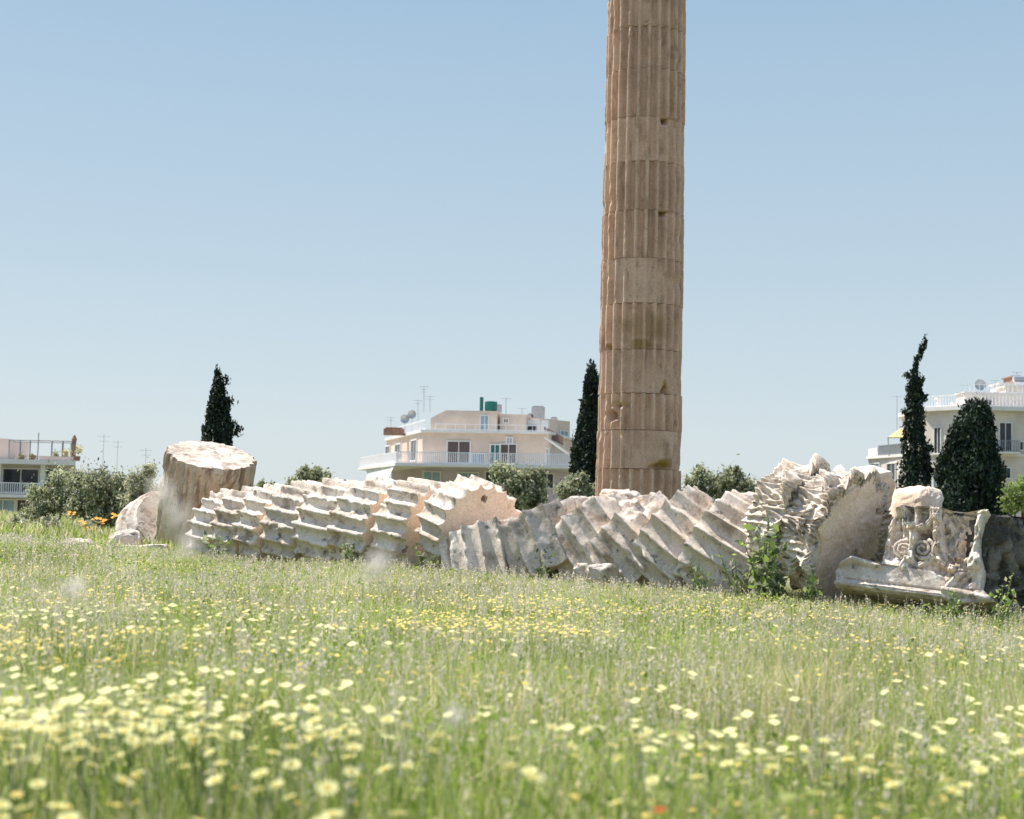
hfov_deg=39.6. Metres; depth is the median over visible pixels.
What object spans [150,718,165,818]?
pale daisy
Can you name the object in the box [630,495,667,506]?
stone fragment
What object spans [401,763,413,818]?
pale daisy
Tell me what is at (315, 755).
pale daisy
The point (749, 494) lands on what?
stone fragment
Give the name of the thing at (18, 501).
window
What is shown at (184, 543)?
seed stalk
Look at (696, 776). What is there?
pale daisy
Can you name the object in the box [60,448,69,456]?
potted plant
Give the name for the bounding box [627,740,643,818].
pale daisy
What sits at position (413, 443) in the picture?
window
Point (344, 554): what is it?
wild plant
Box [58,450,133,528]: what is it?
shrub
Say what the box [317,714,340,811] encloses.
pale daisy
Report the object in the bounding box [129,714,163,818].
pale daisy
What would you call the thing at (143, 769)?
pale daisy
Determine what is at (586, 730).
pale daisy
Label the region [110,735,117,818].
pale daisy
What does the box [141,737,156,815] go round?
pale daisy
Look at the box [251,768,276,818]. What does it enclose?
pale daisy
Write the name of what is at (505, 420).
window
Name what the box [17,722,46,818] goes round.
pale daisy
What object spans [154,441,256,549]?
upright column drum
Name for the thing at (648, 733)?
pale daisy
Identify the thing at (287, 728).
pale daisy
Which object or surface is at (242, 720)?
pale daisy
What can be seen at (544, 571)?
wild plant
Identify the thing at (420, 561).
wild plant
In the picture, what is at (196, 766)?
pale daisy
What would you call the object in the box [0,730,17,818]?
pale daisy
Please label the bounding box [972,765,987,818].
pale daisy
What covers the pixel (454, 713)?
seed stalk
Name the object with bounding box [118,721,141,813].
pale daisy
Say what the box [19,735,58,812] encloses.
pale daisy
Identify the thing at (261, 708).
pale daisy
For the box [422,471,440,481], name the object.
window
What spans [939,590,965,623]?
wild plant
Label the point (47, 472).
window
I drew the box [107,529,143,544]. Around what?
stone fragment
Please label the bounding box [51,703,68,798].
pale daisy
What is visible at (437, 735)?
pale daisy
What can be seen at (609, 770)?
pale daisy
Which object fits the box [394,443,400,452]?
window
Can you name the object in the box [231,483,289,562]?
fallen column drum
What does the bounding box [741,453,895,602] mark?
corinthian capital
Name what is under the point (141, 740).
pale daisy
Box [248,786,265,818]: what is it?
pale daisy
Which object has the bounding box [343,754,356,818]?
pale daisy
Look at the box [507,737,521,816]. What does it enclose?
pale daisy
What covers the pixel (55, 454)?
potted plant
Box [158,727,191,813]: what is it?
pale daisy
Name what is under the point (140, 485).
shrub
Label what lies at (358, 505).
fallen column drum
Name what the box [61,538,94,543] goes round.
stone fragment
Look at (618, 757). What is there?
pale daisy
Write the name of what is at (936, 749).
pale daisy
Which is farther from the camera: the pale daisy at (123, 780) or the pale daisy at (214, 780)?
the pale daisy at (214, 780)
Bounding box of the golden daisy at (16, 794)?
[10,791,21,797]
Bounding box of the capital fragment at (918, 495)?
[889,485,943,525]
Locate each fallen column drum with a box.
[185,488,232,554]
[207,486,262,558]
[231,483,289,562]
[259,479,321,563]
[290,477,360,563]
[326,474,396,564]
[370,477,443,565]
[413,474,521,568]
[438,516,513,578]
[494,497,581,580]
[554,492,631,581]
[581,490,668,586]
[624,485,712,592]
[672,489,760,597]
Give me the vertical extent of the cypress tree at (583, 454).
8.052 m
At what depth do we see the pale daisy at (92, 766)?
5.17 m
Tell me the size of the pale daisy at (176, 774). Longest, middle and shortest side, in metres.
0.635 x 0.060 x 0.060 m
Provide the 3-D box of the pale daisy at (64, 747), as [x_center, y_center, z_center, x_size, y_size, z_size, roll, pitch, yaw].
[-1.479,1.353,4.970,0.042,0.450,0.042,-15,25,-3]
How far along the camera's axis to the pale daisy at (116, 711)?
4.83 m
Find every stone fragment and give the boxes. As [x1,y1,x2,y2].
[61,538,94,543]
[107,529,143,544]
[113,544,171,550]
[570,496,596,503]
[572,563,587,579]
[585,563,614,583]
[599,489,640,499]
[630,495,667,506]
[741,491,754,500]
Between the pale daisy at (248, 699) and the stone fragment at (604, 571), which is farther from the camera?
the stone fragment at (604, 571)
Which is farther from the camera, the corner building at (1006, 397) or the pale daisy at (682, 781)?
the corner building at (1006, 397)
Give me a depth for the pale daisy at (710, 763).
4.96 m
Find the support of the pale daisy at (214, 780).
on the ground at (504, 785)
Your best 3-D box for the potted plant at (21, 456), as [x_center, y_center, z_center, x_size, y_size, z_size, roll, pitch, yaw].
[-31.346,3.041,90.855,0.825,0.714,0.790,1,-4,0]
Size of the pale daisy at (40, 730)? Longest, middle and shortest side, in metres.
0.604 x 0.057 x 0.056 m
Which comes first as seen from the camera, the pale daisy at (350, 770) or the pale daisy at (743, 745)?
the pale daisy at (350, 770)
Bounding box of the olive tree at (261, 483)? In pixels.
[253,477,275,487]
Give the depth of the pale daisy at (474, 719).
5.01 m
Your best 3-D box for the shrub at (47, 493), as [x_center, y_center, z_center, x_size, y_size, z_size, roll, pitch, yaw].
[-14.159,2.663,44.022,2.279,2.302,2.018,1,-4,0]
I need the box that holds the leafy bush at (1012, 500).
[994,474,1023,516]
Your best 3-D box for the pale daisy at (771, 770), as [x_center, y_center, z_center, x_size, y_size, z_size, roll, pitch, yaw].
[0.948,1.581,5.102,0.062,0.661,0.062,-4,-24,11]
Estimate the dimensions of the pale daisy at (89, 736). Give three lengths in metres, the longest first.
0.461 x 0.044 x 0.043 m
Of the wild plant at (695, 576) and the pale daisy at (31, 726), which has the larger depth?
the wild plant at (695, 576)
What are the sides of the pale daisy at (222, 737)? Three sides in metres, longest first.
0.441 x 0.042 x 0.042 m
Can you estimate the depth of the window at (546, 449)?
118.45 m
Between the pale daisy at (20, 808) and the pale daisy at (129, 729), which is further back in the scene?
the pale daisy at (129, 729)
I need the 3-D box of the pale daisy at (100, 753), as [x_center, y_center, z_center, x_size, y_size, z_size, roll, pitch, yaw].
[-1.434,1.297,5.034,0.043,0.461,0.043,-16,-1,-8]
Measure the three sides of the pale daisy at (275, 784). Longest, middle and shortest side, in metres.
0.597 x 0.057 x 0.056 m
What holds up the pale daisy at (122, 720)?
on the ground at (504, 785)
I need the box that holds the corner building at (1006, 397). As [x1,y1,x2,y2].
[866,372,1023,527]
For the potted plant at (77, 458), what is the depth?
90.82 m
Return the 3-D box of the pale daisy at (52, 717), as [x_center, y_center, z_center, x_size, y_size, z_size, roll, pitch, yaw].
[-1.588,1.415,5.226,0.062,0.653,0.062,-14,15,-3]
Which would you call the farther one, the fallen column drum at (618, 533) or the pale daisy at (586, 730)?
the fallen column drum at (618, 533)
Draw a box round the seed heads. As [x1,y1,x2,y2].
[0,531,1023,818]
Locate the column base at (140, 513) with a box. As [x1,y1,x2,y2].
[115,491,158,543]
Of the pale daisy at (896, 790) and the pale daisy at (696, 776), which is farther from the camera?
the pale daisy at (896, 790)
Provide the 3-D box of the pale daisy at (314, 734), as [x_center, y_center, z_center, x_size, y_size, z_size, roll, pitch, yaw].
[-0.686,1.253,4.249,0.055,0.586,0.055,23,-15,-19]
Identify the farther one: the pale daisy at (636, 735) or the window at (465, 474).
the window at (465, 474)
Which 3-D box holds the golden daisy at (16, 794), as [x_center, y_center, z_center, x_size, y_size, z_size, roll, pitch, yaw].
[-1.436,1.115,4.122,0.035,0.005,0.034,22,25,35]
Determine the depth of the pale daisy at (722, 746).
4.79 m
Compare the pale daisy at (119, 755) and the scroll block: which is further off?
the scroll block
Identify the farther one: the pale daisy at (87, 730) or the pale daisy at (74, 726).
the pale daisy at (74, 726)
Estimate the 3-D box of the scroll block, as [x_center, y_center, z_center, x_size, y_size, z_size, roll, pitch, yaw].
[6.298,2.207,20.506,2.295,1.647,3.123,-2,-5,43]
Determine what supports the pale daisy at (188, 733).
on the ground at (504, 785)
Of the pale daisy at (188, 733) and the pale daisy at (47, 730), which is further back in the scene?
the pale daisy at (188, 733)
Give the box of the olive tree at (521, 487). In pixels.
[488,454,549,510]
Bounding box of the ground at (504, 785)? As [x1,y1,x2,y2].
[0,537,1023,818]
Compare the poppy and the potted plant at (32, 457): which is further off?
the potted plant at (32, 457)
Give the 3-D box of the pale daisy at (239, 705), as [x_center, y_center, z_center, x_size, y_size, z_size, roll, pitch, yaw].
[-0.907,1.269,5.026,0.045,0.478,0.045,-37,-29,33]
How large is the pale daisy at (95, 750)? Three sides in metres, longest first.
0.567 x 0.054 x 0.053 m
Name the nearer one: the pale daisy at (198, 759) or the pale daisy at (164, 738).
the pale daisy at (164, 738)
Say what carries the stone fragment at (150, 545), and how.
on the ground at (504, 785)
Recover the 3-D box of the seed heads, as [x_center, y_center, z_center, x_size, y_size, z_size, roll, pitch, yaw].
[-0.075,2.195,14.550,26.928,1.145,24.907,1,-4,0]
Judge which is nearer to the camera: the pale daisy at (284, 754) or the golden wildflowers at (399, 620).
the pale daisy at (284, 754)
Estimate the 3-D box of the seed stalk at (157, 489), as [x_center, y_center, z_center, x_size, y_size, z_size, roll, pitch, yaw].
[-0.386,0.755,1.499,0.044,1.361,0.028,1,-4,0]
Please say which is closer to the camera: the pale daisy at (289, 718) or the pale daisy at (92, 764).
the pale daisy at (92, 764)
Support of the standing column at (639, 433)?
on the ground at (504, 785)
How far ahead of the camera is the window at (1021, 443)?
120.04 m
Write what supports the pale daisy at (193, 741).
on the ground at (504, 785)
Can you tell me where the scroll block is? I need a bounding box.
[834,504,1023,618]
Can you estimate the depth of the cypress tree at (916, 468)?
59.92 m
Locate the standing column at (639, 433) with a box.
[595,0,685,499]
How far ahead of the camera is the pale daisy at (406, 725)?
4.52 m
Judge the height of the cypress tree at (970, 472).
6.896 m
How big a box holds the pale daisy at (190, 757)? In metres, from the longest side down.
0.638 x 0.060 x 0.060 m
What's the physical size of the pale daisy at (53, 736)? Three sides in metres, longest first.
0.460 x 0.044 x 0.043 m
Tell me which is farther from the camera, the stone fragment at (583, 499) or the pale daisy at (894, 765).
the stone fragment at (583, 499)
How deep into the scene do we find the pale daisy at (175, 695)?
5.30 m
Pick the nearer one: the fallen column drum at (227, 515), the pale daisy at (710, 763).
the pale daisy at (710, 763)
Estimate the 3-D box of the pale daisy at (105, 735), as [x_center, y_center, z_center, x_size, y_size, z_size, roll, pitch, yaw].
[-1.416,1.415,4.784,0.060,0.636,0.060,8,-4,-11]
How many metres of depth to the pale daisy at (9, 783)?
4.50 m
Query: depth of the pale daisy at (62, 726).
4.60 m
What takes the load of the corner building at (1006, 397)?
on the ground at (504, 785)
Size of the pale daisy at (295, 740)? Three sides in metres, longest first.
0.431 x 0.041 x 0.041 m
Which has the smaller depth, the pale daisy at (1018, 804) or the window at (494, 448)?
the pale daisy at (1018, 804)
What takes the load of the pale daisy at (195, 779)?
on the ground at (504, 785)
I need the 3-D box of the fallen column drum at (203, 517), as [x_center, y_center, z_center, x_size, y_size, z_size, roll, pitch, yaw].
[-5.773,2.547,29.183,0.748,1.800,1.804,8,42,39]
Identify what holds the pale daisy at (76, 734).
on the ground at (504, 785)
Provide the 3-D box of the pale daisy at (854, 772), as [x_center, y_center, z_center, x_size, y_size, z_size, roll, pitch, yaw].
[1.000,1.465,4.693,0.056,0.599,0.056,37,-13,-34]
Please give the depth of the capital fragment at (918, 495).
21.35 m
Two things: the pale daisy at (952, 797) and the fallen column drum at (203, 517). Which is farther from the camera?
the fallen column drum at (203, 517)
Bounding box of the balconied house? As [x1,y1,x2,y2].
[0,433,76,514]
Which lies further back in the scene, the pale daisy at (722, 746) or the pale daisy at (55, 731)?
the pale daisy at (55, 731)
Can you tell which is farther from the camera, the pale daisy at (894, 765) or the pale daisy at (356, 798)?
the pale daisy at (894, 765)
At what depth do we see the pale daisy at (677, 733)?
4.95 m
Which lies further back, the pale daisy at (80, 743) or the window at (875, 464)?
the window at (875, 464)
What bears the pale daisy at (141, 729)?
on the ground at (504, 785)
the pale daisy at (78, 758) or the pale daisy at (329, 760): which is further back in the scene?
the pale daisy at (329, 760)
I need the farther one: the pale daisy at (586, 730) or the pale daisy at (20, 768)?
the pale daisy at (586, 730)
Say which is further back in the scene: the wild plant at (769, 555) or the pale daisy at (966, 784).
the wild plant at (769, 555)
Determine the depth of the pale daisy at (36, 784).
4.22 m
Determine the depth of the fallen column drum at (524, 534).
23.50 m
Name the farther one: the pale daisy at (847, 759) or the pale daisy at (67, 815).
the pale daisy at (847, 759)
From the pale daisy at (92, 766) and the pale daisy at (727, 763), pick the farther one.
the pale daisy at (92, 766)
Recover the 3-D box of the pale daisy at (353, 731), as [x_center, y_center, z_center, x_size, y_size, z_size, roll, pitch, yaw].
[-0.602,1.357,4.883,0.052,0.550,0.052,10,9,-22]
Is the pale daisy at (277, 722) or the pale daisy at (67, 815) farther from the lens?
the pale daisy at (277, 722)
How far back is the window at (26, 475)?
91.32 m
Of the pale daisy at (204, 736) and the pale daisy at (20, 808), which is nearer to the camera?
the pale daisy at (20, 808)
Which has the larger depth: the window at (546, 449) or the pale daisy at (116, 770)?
the window at (546, 449)
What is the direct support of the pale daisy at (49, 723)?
on the ground at (504, 785)
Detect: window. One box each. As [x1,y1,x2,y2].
[0,499,15,513]
[2,468,39,492]
[15,499,30,512]
[46,468,61,481]
[385,445,390,452]
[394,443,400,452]
[410,439,417,461]
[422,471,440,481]
[446,440,470,463]
[457,472,478,477]
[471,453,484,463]
[479,415,488,429]
[485,471,498,484]
[489,444,499,462]
[500,443,517,464]
[503,418,508,423]
[528,426,537,429]
[539,473,554,488]
[545,448,548,463]
[559,430,568,437]
[870,462,879,466]
[886,462,895,480]
[932,427,941,454]
[998,422,1013,451]
[1005,467,1012,478]
[1019,441,1023,450]
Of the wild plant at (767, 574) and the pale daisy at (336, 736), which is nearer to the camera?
the pale daisy at (336, 736)
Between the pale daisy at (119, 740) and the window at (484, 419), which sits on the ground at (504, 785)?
the pale daisy at (119, 740)
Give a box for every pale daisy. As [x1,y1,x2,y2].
[0,702,14,818]
[0,717,36,793]
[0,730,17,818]
[0,733,19,818]
[0,786,10,815]
[0,800,11,811]
[0,814,10,818]
[3,701,22,777]
[4,759,19,803]
[5,724,16,818]
[8,720,23,816]
[9,724,39,818]
[9,736,30,818]
[9,744,25,802]
[12,745,55,817]
[13,728,46,818]
[14,805,28,818]
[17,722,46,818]
[17,754,40,815]
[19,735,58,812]
[23,713,29,808]
[23,729,51,815]
[24,729,50,818]
[29,779,45,818]
[43,749,70,814]
[45,713,84,796]
[45,720,65,791]
[45,745,51,818]
[46,735,55,816]
[47,728,61,812]
[47,803,64,818]
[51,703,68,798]
[54,737,73,815]
[55,720,89,786]
[56,723,77,816]
[57,811,79,818]
[58,728,96,818]
[61,743,98,814]
[63,704,70,808]
[63,761,97,817]
[69,732,87,817]
[69,756,93,818]
[71,744,91,816]
[73,724,90,818]
[73,739,87,810]
[79,729,94,818]
[80,705,99,790]
[81,731,103,806]
[83,719,108,811]
[84,712,118,817]
[84,719,123,814]
[85,749,100,818]
[87,728,130,818]
[88,703,112,815]
[93,703,103,796]
[94,711,123,818]
[95,734,112,797]
[99,696,147,802]
[101,733,132,818]
[102,747,117,817]
[104,774,133,818]
[108,751,150,817]
[109,708,124,815]
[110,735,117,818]
[111,709,154,801]
[117,719,133,815]
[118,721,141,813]
[118,726,135,816]
[118,727,148,811]
[120,710,133,808]
[124,734,138,818]
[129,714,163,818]
[130,718,145,802]
[132,742,147,818]
[132,770,151,818]
[136,739,147,818]
[137,736,148,804]
[141,699,159,815]
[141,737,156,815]
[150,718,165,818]
[151,724,159,808]
[152,708,166,818]
[153,724,192,815]
[154,706,167,803]
[155,738,195,815]
[156,735,171,807]
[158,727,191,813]
[160,709,224,818]
[160,731,190,800]
[161,710,217,817]
[164,714,170,773]
[166,756,197,818]
[168,693,182,801]
[173,705,204,803]
[173,723,207,818]
[173,731,196,805]
[180,732,220,803]
[180,764,191,816]
[183,711,211,818]
[185,735,196,813]
[186,734,203,818]
[186,737,200,810]
[187,734,219,813]
[187,745,199,818]
[193,747,209,813]
[197,722,207,814]
[198,710,231,817]
[199,735,208,816]
[202,723,228,788]
[202,726,222,792]
[202,735,226,794]
[204,748,244,817]
[205,733,218,818]
[206,774,231,818]
[211,705,265,817]
[215,761,228,818]
[216,697,252,811]
[220,718,240,818]
[229,732,243,818]
[234,703,266,816]
[237,717,273,818]
[238,712,251,805]
[240,706,256,812]
[242,754,257,818]
[247,747,259,817]
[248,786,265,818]
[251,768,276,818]
[253,720,282,817]
[256,704,305,818]
[262,750,280,816]
[266,780,288,818]
[268,724,278,818]
[270,716,295,818]
[274,711,337,818]
[275,722,294,807]
[281,725,317,805]
[282,745,297,818]
[283,731,322,818]
[283,759,300,817]
[283,794,296,818]
[285,752,320,818]
[288,705,304,809]
[293,735,309,816]
[304,705,319,803]
[305,716,351,806]
[306,733,351,816]
[309,734,342,818]
[311,815,328,818]
[316,780,338,818]
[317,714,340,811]
[321,729,359,818]
[322,809,342,818]
[328,734,356,818]
[331,729,342,817]
[335,728,360,818]
[337,724,389,817]
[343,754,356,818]
[343,766,359,818]
[344,733,361,807]
[345,742,362,818]
[347,780,364,818]
[351,729,382,811]
[377,764,410,818]
[379,715,394,818]
[383,722,415,818]
[388,810,408,818]
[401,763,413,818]
[416,747,436,818]
[429,731,455,818]
[467,717,501,816]
[500,763,519,818]
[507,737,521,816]
[515,770,542,818]
[521,766,537,818]
[524,724,559,818]
[545,742,576,818]
[547,736,565,817]
[558,754,580,818]
[578,726,633,818]
[586,738,626,818]
[591,742,617,805]
[609,799,623,818]
[611,754,651,818]
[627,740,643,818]
[632,734,645,818]
[634,735,649,813]
[642,729,661,818]
[645,775,664,818]
[655,730,682,818]
[663,763,681,818]
[671,765,693,809]
[679,754,694,818]
[689,774,704,818]
[697,743,713,818]
[700,743,729,811]
[704,762,714,818]
[719,759,743,818]
[736,744,748,818]
[764,756,777,808]
[765,764,779,817]
[811,791,825,818]
[818,738,828,817]
[829,769,862,818]
[839,757,854,818]
[840,742,864,815]
[858,766,871,818]
[859,769,876,818]
[861,762,892,818]
[874,803,889,818]
[884,763,902,818]
[885,780,903,816]
[892,770,902,815]
[909,751,942,818]
[920,745,945,818]
[940,784,963,818]
[945,778,957,818]
[958,781,971,818]
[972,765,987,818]
[1011,792,1023,818]
[1015,748,1023,783]
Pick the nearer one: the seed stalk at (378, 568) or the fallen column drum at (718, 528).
the seed stalk at (378, 568)
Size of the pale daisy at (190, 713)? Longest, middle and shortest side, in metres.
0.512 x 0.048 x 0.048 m
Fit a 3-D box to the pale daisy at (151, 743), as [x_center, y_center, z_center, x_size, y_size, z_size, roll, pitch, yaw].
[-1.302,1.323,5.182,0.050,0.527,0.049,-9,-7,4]
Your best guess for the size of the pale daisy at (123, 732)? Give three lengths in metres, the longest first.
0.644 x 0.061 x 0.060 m
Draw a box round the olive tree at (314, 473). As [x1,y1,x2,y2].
[282,462,336,485]
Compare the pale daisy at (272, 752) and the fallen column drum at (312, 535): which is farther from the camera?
the fallen column drum at (312, 535)
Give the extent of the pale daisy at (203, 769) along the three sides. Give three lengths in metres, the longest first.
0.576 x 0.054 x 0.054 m
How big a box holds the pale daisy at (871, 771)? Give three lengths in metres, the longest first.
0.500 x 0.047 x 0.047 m
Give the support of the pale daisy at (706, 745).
on the ground at (504, 785)
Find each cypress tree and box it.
[201,364,243,445]
[568,358,599,494]
[896,334,934,488]
[933,392,1011,515]
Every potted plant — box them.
[16,452,25,458]
[28,453,36,459]
[51,448,60,455]
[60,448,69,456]
[70,444,83,460]
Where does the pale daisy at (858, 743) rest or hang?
on the ground at (504, 785)
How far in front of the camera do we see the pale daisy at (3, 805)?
3.61 m
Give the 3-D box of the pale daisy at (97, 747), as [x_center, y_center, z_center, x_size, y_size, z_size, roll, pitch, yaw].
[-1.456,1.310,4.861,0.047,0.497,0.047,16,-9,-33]
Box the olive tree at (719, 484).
[681,454,760,502]
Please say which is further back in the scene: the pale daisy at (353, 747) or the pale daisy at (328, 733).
the pale daisy at (328, 733)
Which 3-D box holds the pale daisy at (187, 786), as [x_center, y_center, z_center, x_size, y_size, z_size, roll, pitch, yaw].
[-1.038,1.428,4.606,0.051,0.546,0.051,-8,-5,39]
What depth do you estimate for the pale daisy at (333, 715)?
4.99 m
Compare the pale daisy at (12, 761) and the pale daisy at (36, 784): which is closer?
the pale daisy at (36, 784)
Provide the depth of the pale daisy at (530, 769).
4.38 m
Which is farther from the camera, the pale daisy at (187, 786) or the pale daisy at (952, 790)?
the pale daisy at (187, 786)
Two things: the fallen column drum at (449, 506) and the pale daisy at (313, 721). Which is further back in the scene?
the fallen column drum at (449, 506)
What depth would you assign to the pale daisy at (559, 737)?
4.75 m
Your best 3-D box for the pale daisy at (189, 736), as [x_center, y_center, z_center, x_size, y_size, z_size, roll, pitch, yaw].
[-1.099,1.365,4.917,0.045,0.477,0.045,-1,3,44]
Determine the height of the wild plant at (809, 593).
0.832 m
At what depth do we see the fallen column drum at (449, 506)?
24.54 m
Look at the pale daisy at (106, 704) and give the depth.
5.17 m
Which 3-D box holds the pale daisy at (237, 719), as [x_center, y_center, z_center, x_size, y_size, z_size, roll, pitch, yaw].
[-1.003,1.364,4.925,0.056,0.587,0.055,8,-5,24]
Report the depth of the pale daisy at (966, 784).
4.98 m
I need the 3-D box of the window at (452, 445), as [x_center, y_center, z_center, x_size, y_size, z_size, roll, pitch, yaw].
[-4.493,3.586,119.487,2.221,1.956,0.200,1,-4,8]
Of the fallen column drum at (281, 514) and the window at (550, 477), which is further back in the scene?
the window at (550, 477)
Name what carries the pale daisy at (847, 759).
on the ground at (504, 785)
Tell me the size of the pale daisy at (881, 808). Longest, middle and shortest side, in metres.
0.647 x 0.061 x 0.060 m
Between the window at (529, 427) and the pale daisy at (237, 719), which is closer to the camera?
the pale daisy at (237, 719)
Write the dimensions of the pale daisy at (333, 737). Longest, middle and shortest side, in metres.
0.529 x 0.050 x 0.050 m
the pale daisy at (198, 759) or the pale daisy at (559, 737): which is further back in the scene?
the pale daisy at (198, 759)
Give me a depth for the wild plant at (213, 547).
27.41 m
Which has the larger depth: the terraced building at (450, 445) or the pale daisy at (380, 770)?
the terraced building at (450, 445)
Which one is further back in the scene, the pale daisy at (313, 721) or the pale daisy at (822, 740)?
the pale daisy at (822, 740)
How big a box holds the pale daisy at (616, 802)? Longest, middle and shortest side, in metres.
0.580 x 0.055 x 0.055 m
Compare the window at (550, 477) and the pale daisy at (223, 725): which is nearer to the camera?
the pale daisy at (223, 725)
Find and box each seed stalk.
[64,579,85,818]
[152,479,174,818]
[164,502,191,818]
[179,531,200,818]
[359,550,392,818]
[446,706,463,818]
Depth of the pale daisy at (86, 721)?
5.23 m
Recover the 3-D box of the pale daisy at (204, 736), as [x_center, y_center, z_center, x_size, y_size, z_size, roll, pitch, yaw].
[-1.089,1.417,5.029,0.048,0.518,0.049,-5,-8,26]
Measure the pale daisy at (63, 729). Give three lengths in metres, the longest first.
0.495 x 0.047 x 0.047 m
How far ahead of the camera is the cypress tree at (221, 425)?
54.86 m
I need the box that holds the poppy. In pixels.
[653,807,665,811]
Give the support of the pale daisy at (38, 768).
on the ground at (504, 785)
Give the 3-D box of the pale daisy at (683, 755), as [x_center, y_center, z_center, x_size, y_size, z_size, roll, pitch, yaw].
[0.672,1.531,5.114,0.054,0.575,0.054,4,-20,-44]
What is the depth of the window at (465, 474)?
120.04 m
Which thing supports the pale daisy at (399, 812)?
on the ground at (504, 785)
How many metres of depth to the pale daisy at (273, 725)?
5.18 m
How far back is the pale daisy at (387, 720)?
4.97 m
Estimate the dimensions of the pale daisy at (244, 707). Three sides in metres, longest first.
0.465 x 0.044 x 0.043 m
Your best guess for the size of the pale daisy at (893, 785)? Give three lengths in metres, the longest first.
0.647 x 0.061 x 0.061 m
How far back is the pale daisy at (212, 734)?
4.81 m
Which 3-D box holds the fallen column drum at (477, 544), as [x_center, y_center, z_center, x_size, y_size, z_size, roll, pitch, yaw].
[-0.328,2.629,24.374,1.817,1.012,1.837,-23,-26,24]
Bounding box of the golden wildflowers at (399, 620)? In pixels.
[0,540,1023,681]
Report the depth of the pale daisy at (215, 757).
4.91 m
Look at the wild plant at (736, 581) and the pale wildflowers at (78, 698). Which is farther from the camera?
the wild plant at (736, 581)
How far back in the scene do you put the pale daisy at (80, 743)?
4.79 m
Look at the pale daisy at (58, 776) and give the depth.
4.95 m
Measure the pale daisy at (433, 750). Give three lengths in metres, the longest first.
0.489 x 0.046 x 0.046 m
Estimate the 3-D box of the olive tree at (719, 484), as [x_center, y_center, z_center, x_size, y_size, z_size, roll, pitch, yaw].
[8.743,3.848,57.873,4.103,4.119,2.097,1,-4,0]
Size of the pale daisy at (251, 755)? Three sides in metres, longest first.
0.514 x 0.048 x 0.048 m
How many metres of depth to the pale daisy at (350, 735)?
5.07 m
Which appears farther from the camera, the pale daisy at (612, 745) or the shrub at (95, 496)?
the shrub at (95, 496)
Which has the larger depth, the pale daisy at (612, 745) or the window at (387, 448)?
the window at (387, 448)
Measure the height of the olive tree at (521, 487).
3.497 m
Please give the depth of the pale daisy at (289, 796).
4.10 m
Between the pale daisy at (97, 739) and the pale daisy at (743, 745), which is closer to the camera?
the pale daisy at (743, 745)
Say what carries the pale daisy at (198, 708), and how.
on the ground at (504, 785)
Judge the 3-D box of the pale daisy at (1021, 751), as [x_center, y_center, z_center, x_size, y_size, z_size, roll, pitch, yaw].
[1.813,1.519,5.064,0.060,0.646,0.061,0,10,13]
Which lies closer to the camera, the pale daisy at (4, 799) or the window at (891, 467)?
the pale daisy at (4, 799)
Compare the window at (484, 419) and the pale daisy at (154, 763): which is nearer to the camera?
the pale daisy at (154, 763)
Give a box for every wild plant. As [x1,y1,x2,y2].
[201,530,234,560]
[339,542,369,566]
[411,542,439,571]
[530,545,553,579]
[688,558,713,597]
[711,545,755,598]
[732,516,790,601]
[748,555,801,604]
[802,565,822,607]
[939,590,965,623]
[989,572,1016,626]
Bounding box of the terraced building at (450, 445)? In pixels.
[358,386,573,509]
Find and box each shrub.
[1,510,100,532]
[17,459,76,522]
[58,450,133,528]
[111,457,159,509]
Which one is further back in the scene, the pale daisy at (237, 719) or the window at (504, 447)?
the window at (504, 447)
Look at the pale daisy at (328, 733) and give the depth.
4.42 m
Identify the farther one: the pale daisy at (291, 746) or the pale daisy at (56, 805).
the pale daisy at (291, 746)
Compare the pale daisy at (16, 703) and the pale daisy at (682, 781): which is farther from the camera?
the pale daisy at (16, 703)
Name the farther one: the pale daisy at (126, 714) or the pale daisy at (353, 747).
the pale daisy at (126, 714)
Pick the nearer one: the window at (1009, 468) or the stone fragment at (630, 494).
the stone fragment at (630, 494)
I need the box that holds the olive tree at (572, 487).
[550,464,594,500]
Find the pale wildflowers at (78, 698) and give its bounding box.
[0,585,1023,770]
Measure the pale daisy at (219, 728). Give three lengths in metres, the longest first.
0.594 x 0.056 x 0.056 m
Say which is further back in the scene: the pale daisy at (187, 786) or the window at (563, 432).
the window at (563, 432)
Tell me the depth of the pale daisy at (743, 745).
4.96 m
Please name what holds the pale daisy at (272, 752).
on the ground at (504, 785)
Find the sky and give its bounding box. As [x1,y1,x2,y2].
[0,0,1023,503]
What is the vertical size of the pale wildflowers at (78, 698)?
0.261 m
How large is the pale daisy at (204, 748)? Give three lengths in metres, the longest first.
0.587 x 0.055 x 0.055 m

